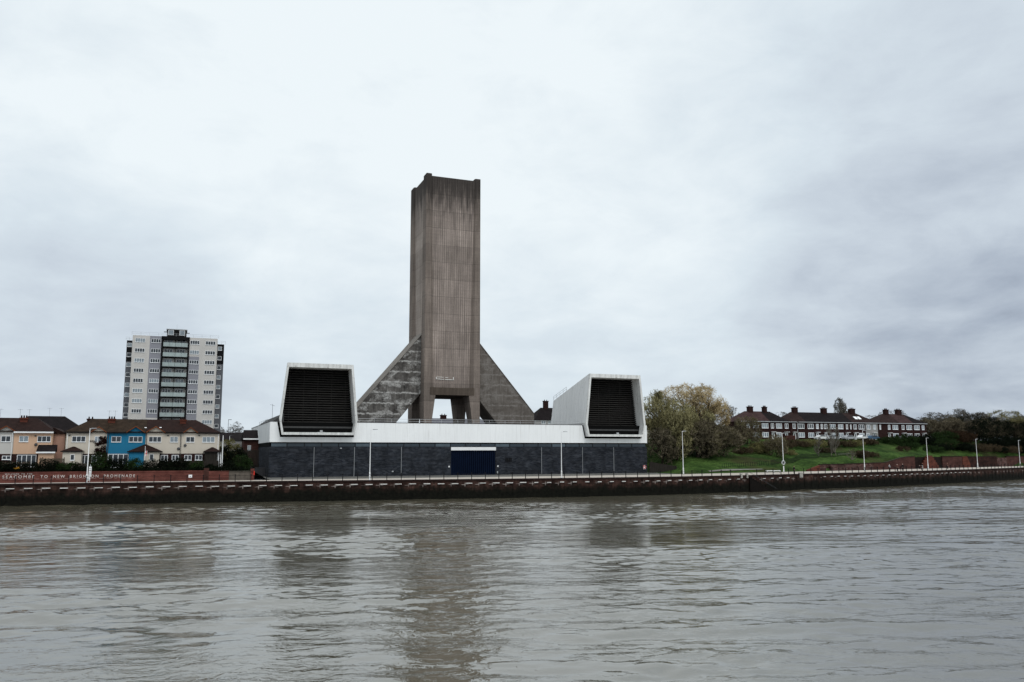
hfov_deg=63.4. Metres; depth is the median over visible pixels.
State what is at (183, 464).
shrub
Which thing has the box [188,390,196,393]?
window
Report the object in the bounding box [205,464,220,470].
shrub
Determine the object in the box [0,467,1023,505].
sea wall
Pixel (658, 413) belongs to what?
tree
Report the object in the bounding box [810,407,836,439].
brick house
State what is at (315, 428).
ventilation building
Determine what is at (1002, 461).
retaining wall
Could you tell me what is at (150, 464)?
shrub
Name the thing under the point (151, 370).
window
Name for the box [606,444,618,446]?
strip window
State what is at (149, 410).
window
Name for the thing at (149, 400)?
window
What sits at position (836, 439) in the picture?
tree
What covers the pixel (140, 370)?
window
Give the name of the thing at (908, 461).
retaining wall
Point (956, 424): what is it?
tree
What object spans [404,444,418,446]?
strip window
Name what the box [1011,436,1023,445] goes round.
scrub bush
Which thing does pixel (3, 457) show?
window
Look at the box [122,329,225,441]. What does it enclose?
tower block
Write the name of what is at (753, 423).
tree
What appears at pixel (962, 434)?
scrub bush
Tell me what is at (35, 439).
terraced house
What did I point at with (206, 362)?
window
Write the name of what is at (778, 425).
window
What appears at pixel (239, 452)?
shrub
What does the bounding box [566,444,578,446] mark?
strip window
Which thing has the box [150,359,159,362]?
window
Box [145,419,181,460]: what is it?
terraced house
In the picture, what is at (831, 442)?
tree
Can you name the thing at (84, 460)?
window
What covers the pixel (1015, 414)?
tree
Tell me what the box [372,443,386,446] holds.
strip window
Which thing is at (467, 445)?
strip window
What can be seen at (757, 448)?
bramble bush
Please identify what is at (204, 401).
window
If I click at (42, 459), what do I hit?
fence
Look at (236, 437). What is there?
house
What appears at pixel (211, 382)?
window
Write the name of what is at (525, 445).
strip window
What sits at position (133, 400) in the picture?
window
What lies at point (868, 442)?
bramble bush
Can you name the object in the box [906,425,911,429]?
window
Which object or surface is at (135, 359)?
window
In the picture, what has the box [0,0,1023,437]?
sky
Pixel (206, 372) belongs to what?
window
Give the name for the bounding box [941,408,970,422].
tree
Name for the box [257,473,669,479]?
yard ground
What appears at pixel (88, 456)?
street lamp
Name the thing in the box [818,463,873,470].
retaining wall
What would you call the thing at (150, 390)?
window
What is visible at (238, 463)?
shrub
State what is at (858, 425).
brick house
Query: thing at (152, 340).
window
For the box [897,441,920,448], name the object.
scrub bush
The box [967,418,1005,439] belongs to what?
tree
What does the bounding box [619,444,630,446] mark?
strip window
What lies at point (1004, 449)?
scrub bush
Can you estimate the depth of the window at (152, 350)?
212.53 m
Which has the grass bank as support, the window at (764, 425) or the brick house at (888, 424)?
the brick house at (888, 424)
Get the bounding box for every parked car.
[814,435,827,439]
[841,435,855,439]
[856,435,867,438]
[868,435,879,439]
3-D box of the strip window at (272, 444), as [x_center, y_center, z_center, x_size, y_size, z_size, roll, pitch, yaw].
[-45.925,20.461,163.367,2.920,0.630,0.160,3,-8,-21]
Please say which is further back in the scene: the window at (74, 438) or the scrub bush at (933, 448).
the scrub bush at (933, 448)
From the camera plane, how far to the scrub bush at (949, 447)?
253.59 m
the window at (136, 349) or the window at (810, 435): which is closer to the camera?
the window at (136, 349)
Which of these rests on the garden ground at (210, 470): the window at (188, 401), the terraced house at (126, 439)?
the terraced house at (126, 439)
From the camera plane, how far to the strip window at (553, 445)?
185.21 m
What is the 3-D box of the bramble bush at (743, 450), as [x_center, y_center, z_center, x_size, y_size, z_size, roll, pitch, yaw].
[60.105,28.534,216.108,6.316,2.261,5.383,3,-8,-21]
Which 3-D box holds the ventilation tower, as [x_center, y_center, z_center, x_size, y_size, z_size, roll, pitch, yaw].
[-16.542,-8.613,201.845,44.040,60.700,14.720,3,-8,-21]
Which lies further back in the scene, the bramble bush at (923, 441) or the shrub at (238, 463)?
the bramble bush at (923, 441)
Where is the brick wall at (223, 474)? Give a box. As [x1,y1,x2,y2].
[208,469,253,480]
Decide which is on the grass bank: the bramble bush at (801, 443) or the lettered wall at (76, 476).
the bramble bush at (801, 443)
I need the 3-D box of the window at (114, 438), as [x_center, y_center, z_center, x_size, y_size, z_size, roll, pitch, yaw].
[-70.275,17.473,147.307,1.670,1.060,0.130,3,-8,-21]
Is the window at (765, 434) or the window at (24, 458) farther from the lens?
the window at (765, 434)
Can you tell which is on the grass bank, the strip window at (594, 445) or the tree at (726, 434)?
the tree at (726, 434)
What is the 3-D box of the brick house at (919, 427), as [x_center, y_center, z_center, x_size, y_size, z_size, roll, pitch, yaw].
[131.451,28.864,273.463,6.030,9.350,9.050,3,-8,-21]
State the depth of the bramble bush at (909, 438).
256.37 m
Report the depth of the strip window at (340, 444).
168.17 m
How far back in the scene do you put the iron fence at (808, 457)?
214.80 m
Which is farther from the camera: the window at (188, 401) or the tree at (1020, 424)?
the tree at (1020, 424)
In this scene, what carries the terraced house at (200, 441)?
on the garden ground at (210, 470)
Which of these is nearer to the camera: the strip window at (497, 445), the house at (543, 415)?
the strip window at (497, 445)
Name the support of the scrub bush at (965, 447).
on the grass bank
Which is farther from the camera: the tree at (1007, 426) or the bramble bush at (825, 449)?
the tree at (1007, 426)
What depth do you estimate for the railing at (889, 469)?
207.43 m
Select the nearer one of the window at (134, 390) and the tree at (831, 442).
the window at (134, 390)
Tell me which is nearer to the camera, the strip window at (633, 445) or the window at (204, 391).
the strip window at (633, 445)
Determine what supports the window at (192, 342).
in the tower block
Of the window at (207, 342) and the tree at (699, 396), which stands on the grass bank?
the tree at (699, 396)
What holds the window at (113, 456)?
in the terraced house at (126, 439)
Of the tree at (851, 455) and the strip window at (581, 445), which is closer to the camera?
the strip window at (581, 445)
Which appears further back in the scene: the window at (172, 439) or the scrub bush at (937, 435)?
the scrub bush at (937, 435)
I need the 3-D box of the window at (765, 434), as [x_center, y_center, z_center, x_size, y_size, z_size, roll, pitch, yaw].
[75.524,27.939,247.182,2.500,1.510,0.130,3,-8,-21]
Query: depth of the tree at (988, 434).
291.53 m
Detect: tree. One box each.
[220,422,242,432]
[643,389,674,452]
[645,425,680,464]
[655,382,732,441]
[663,398,698,454]
[664,411,692,460]
[670,404,716,451]
[681,415,721,458]
[697,424,746,456]
[716,405,736,423]
[724,426,747,446]
[734,415,763,443]
[762,434,788,456]
[813,437,822,452]
[826,423,834,455]
[831,427,839,455]
[833,397,847,412]
[846,448,856,459]
[917,412,946,430]
[921,418,946,435]
[935,418,965,434]
[939,414,971,432]
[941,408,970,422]
[957,412,992,440]
[967,411,996,424]
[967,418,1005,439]
[968,417,996,437]
[982,416,1014,437]
[985,409,1023,430]
[992,417,1014,436]
[1001,418,1023,437]
[1009,421,1023,438]
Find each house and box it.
[0,412,19,464]
[12,409,65,467]
[28,408,92,430]
[60,419,108,465]
[106,410,161,467]
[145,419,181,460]
[179,417,221,465]
[219,432,242,450]
[241,430,258,464]
[432,414,484,423]
[534,400,552,423]
[726,405,769,438]
[760,411,789,438]
[782,406,805,438]
[798,412,819,438]
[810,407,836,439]
[827,413,852,439]
[843,408,865,439]
[855,413,877,439]
[870,408,899,439]
[889,409,913,436]
[903,414,926,435]
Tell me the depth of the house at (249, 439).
186.28 m
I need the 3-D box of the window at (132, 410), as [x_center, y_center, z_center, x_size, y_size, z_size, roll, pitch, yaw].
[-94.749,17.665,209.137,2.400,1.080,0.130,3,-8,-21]
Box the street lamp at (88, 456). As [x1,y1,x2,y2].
[85,428,95,482]
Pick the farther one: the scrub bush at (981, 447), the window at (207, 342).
the scrub bush at (981, 447)
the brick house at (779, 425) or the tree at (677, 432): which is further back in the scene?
the brick house at (779, 425)
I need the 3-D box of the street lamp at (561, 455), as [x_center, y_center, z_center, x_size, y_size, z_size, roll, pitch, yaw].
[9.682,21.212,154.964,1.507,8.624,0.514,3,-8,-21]
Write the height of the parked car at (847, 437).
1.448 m
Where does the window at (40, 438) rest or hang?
in the terraced house at (35, 439)
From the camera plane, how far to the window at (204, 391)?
215.93 m
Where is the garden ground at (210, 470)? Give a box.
[37,442,263,477]
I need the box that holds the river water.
[0,479,1023,681]
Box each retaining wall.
[806,465,819,470]
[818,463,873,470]
[872,456,914,469]
[915,457,941,468]
[940,456,962,467]
[962,456,970,466]
[967,456,996,466]
[997,458,1006,466]
[1005,456,1023,465]
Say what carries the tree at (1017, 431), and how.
on the grass bank
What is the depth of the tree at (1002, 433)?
299.23 m
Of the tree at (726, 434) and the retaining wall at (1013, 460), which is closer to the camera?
the tree at (726, 434)
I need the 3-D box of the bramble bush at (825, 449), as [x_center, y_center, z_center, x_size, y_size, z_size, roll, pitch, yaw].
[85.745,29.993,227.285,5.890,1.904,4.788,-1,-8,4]
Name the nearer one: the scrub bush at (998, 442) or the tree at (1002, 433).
the scrub bush at (998, 442)
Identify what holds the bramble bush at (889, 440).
on the grass bank
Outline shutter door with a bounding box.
[451,447,495,474]
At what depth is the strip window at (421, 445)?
174.27 m
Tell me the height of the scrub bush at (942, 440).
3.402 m
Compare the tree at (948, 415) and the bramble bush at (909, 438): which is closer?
the bramble bush at (909, 438)
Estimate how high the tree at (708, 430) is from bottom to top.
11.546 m
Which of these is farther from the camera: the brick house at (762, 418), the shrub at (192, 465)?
the brick house at (762, 418)
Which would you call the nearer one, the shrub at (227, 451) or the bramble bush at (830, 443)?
the shrub at (227, 451)
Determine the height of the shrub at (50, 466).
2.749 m
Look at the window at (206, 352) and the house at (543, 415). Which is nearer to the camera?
the window at (206, 352)
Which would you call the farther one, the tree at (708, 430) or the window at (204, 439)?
the tree at (708, 430)
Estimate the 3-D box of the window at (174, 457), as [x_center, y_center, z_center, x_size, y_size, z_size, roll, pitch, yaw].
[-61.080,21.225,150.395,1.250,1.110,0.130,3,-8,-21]
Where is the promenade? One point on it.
(758, 473)
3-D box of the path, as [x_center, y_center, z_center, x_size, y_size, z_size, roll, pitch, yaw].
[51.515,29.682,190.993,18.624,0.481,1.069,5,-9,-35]
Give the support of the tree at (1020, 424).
on the grass bank
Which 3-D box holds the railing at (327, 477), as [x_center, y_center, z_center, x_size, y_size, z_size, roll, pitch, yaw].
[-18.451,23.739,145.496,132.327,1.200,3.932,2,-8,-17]
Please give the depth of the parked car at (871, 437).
258.03 m
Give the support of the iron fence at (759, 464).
on the grass bank
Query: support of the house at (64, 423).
on the garden ground at (210, 470)
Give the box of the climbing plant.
[91,436,106,457]
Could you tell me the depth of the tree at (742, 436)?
224.66 m
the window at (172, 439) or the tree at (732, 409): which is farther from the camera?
the tree at (732, 409)
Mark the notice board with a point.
(89, 474)
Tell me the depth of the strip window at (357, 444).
169.32 m
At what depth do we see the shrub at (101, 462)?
139.83 m
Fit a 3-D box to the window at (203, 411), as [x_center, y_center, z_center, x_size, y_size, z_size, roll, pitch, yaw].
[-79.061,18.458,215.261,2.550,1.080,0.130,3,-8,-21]
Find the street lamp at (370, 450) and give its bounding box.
[369,429,377,479]
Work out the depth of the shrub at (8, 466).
134.81 m
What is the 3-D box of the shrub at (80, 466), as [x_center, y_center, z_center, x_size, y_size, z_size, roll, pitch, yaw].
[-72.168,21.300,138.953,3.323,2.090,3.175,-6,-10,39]
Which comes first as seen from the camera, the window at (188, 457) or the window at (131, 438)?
the window at (131, 438)
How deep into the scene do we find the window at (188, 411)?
213.86 m
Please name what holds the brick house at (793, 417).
on the grass bank
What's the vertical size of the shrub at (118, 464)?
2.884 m
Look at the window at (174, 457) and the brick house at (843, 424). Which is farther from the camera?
the brick house at (843, 424)
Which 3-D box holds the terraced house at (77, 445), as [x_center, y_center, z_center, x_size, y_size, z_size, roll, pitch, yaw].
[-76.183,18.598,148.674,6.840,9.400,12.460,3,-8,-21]
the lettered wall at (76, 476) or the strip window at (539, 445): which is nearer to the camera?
the lettered wall at (76, 476)
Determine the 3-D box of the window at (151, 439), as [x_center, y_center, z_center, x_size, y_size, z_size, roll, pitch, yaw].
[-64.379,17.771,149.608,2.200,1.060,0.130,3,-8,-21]
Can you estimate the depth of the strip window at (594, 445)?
188.94 m
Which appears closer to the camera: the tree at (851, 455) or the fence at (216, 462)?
the fence at (216, 462)
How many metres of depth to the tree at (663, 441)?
195.78 m
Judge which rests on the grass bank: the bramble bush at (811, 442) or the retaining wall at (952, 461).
the bramble bush at (811, 442)
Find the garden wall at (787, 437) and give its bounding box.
[785,435,795,439]
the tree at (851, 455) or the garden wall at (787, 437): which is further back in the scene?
the garden wall at (787, 437)
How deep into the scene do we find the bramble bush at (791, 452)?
218.15 m
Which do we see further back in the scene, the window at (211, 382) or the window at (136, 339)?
the window at (211, 382)
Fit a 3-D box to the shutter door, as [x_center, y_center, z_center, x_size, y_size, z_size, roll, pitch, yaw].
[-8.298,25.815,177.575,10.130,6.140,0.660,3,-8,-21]
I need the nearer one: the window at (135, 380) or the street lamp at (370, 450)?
the street lamp at (370, 450)
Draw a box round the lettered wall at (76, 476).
[0,468,208,482]
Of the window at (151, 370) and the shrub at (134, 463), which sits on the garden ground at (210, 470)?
the shrub at (134, 463)
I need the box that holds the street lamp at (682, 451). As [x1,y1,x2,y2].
[682,431,683,473]
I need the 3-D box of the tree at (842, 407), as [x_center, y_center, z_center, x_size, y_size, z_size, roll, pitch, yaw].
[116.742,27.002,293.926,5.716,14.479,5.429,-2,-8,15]
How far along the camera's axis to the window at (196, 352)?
215.98 m
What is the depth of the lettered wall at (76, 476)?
137.80 m
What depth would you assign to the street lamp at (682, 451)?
178.91 m
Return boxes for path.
[710,469,755,471]
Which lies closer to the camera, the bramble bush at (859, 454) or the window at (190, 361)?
the window at (190, 361)
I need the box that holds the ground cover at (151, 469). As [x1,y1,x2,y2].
[0,466,254,471]
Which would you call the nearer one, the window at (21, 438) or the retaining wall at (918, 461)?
the window at (21, 438)
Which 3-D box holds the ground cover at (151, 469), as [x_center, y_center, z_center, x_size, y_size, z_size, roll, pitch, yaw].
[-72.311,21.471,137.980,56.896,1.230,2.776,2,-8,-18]
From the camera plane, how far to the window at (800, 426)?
252.39 m
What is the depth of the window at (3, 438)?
141.13 m
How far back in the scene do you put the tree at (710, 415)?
210.18 m
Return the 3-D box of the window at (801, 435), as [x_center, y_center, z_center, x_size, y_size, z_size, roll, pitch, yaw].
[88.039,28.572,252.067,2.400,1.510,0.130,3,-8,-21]
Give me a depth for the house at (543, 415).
262.47 m
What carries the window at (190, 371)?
in the tower block
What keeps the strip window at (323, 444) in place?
in the ventilation building
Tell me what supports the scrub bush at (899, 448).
on the grass bank
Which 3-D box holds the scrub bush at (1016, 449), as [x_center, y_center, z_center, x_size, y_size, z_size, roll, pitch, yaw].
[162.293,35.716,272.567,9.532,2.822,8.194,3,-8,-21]
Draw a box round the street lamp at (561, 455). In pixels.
[561,431,566,477]
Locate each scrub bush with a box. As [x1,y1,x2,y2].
[896,446,910,451]
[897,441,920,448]
[916,434,933,439]
[923,445,945,452]
[931,430,959,442]
[931,438,958,447]
[931,443,954,451]
[943,429,968,442]
[954,442,975,451]
[957,431,977,442]
[971,443,992,451]
[977,437,1010,446]
[979,443,1002,451]
[989,446,1009,452]
[993,436,1021,446]
[1002,446,1021,453]
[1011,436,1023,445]
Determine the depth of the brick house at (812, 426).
254.32 m
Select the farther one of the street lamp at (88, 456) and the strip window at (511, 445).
the strip window at (511, 445)
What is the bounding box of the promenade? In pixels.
[0,466,1022,483]
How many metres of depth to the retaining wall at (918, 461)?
235.98 m
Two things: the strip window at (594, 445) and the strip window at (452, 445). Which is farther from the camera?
the strip window at (594, 445)
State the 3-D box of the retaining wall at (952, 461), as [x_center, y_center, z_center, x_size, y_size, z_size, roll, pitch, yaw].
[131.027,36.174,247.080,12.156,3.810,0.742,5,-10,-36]
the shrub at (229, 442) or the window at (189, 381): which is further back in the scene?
the window at (189, 381)
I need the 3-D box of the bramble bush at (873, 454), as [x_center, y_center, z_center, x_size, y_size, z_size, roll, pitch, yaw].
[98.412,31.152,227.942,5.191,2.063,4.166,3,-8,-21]
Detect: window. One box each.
[1,436,10,441]
[2,456,10,459]
[16,455,35,466]
[19,436,28,441]
[37,436,50,441]
[72,436,85,441]
[82,455,88,463]
[108,454,128,467]
[111,436,120,441]
[129,436,141,441]
[131,409,140,412]
[132,388,141,392]
[132,399,141,402]
[133,378,142,382]
[134,358,143,362]
[134,368,143,372]
[135,338,144,341]
[135,348,144,352]
[147,409,156,412]
[148,389,157,392]
[148,399,157,402]
[149,379,158,382]
[149,437,160,441]
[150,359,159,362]
[150,369,158,372]
[151,339,160,342]
[151,349,159,352]
[170,437,177,442]
[172,455,178,460]
[184,455,191,460]
[186,437,194,442]
[187,400,196,403]
[187,410,195,413]
[188,380,197,383]
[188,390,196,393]
[189,360,198,363]
[189,370,197,373]
[190,340,199,344]
[190,350,198,354]
[195,455,201,459]
[202,410,211,413]
[202,420,211,423]
[202,437,214,442]
[203,390,212,393]
[203,400,212,403]
[204,361,214,364]
[204,370,213,374]
[204,380,213,384]
[205,351,214,354]
[206,341,215,345]
[271,443,286,446]
[287,443,303,446]
[305,443,320,446]
[322,443,337,446]
[339,443,354,446]
[356,443,369,446]
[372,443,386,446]
[388,444,402,446]
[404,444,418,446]
[420,444,434,446]
[436,444,449,446]
[451,444,464,446]
[466,444,479,446]
[481,444,494,446]
[496,444,508,446]
[510,444,523,446]
[524,444,537,446]
[538,444,551,446]
[552,444,564,446]
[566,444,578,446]
[580,444,591,446]
[593,444,604,446]
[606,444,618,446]
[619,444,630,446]
[632,444,644,446]
[762,423,767,427]
[762,432,768,436]
[776,423,781,428]
[798,424,803,428]
[798,432,804,437]
[808,424,813,428]
[808,433,813,437]
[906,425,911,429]
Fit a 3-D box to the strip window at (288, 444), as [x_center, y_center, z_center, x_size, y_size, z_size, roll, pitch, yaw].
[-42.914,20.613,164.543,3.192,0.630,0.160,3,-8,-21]
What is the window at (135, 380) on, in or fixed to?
in the tower block
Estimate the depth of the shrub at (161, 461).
143.32 m
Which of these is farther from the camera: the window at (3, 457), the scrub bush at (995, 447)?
the scrub bush at (995, 447)
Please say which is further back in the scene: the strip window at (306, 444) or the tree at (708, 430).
the tree at (708, 430)
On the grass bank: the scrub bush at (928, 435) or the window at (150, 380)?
the scrub bush at (928, 435)
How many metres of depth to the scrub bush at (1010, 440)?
279.83 m
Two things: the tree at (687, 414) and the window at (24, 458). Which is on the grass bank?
the tree at (687, 414)
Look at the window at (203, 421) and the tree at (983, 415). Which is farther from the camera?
the tree at (983, 415)
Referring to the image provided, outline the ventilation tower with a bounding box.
[356,173,533,423]
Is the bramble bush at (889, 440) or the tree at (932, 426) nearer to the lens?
the bramble bush at (889, 440)
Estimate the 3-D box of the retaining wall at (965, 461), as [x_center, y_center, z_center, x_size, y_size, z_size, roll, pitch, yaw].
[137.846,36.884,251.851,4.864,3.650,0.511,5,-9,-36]
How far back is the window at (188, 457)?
151.20 m
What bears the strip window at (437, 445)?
in the ventilation building
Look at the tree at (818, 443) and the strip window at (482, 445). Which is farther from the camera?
the tree at (818, 443)
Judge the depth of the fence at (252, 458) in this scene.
174.44 m
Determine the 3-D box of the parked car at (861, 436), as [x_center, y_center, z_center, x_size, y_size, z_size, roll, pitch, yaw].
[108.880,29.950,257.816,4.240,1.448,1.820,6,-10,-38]
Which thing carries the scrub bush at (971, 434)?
on the grass bank
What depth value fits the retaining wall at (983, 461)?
257.78 m
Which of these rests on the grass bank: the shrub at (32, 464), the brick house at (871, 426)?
the brick house at (871, 426)
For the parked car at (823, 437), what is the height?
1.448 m
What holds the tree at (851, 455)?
on the grass bank
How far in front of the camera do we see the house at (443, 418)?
254.33 m
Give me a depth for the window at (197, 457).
151.85 m
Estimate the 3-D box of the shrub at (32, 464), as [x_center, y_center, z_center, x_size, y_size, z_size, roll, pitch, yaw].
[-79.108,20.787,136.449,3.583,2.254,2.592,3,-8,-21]
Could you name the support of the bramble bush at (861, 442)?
on the grass bank
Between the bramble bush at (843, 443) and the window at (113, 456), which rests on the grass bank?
the bramble bush at (843, 443)
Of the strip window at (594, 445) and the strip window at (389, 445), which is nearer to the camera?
the strip window at (389, 445)
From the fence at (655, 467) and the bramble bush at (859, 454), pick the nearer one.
the fence at (655, 467)
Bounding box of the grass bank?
[647,439,1023,473]
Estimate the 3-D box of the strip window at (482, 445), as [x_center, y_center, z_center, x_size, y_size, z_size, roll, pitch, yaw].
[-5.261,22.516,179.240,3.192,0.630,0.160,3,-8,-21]
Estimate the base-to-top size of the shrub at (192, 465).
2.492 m
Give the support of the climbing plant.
attached to the terraced house at (77, 445)
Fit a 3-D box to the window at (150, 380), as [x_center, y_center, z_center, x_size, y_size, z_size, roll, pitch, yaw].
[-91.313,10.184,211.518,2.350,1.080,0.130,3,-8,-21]
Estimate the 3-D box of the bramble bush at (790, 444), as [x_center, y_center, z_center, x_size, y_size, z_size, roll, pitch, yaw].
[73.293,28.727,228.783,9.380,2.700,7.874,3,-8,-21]
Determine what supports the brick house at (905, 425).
on the grass bank
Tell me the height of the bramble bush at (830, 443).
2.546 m
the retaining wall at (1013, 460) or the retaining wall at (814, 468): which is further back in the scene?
the retaining wall at (1013, 460)
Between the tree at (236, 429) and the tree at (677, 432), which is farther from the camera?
the tree at (236, 429)
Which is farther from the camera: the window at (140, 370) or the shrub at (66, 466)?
the window at (140, 370)
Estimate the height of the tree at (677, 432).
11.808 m
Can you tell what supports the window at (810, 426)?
in the brick house at (812, 426)
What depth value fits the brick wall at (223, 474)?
144.06 m
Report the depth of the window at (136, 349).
211.24 m
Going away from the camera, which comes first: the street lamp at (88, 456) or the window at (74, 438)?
the street lamp at (88, 456)
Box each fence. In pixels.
[39,457,64,464]
[163,460,218,469]
[244,449,258,467]
[649,462,676,472]
[724,461,768,467]
[771,451,857,464]
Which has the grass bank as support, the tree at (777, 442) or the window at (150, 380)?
the tree at (777, 442)
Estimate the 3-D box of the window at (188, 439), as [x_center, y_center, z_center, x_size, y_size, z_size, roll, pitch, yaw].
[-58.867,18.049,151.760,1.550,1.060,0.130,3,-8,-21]
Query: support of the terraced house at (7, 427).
on the garden ground at (210, 470)
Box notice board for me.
[87,464,91,482]
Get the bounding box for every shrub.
[0,460,21,471]
[19,462,42,471]
[34,458,59,471]
[54,462,76,471]
[72,462,92,471]
[85,451,111,470]
[105,458,127,470]
[120,457,145,470]
[140,458,160,470]
[154,457,174,470]
[172,457,189,470]
[184,460,203,470]
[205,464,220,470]
[219,438,239,460]
[219,445,235,464]
[219,460,236,470]
[229,447,249,465]
[233,453,254,468]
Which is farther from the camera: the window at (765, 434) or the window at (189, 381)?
the window at (765, 434)
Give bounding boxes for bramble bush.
[730,446,753,453]
[747,441,769,453]
[774,441,795,448]
[778,450,798,454]
[785,438,810,447]
[799,438,827,446]
[815,448,836,452]
[819,439,840,446]
[834,439,856,446]
[846,439,865,446]
[854,450,870,457]
[859,438,876,444]
[865,452,878,457]
[877,436,903,444]
[893,434,919,443]
[912,436,935,445]
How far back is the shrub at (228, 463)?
147.27 m
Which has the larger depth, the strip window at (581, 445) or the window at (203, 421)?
the window at (203, 421)
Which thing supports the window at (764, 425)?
in the brick house at (762, 418)
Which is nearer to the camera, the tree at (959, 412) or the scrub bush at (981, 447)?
the scrub bush at (981, 447)
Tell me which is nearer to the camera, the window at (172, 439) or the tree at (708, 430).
the window at (172, 439)
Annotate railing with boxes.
[7,470,730,482]
[803,463,1023,473]
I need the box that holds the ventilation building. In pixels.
[251,362,646,479]
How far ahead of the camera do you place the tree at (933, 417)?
281.36 m
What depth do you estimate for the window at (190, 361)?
215.62 m
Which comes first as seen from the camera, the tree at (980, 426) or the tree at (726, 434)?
the tree at (726, 434)

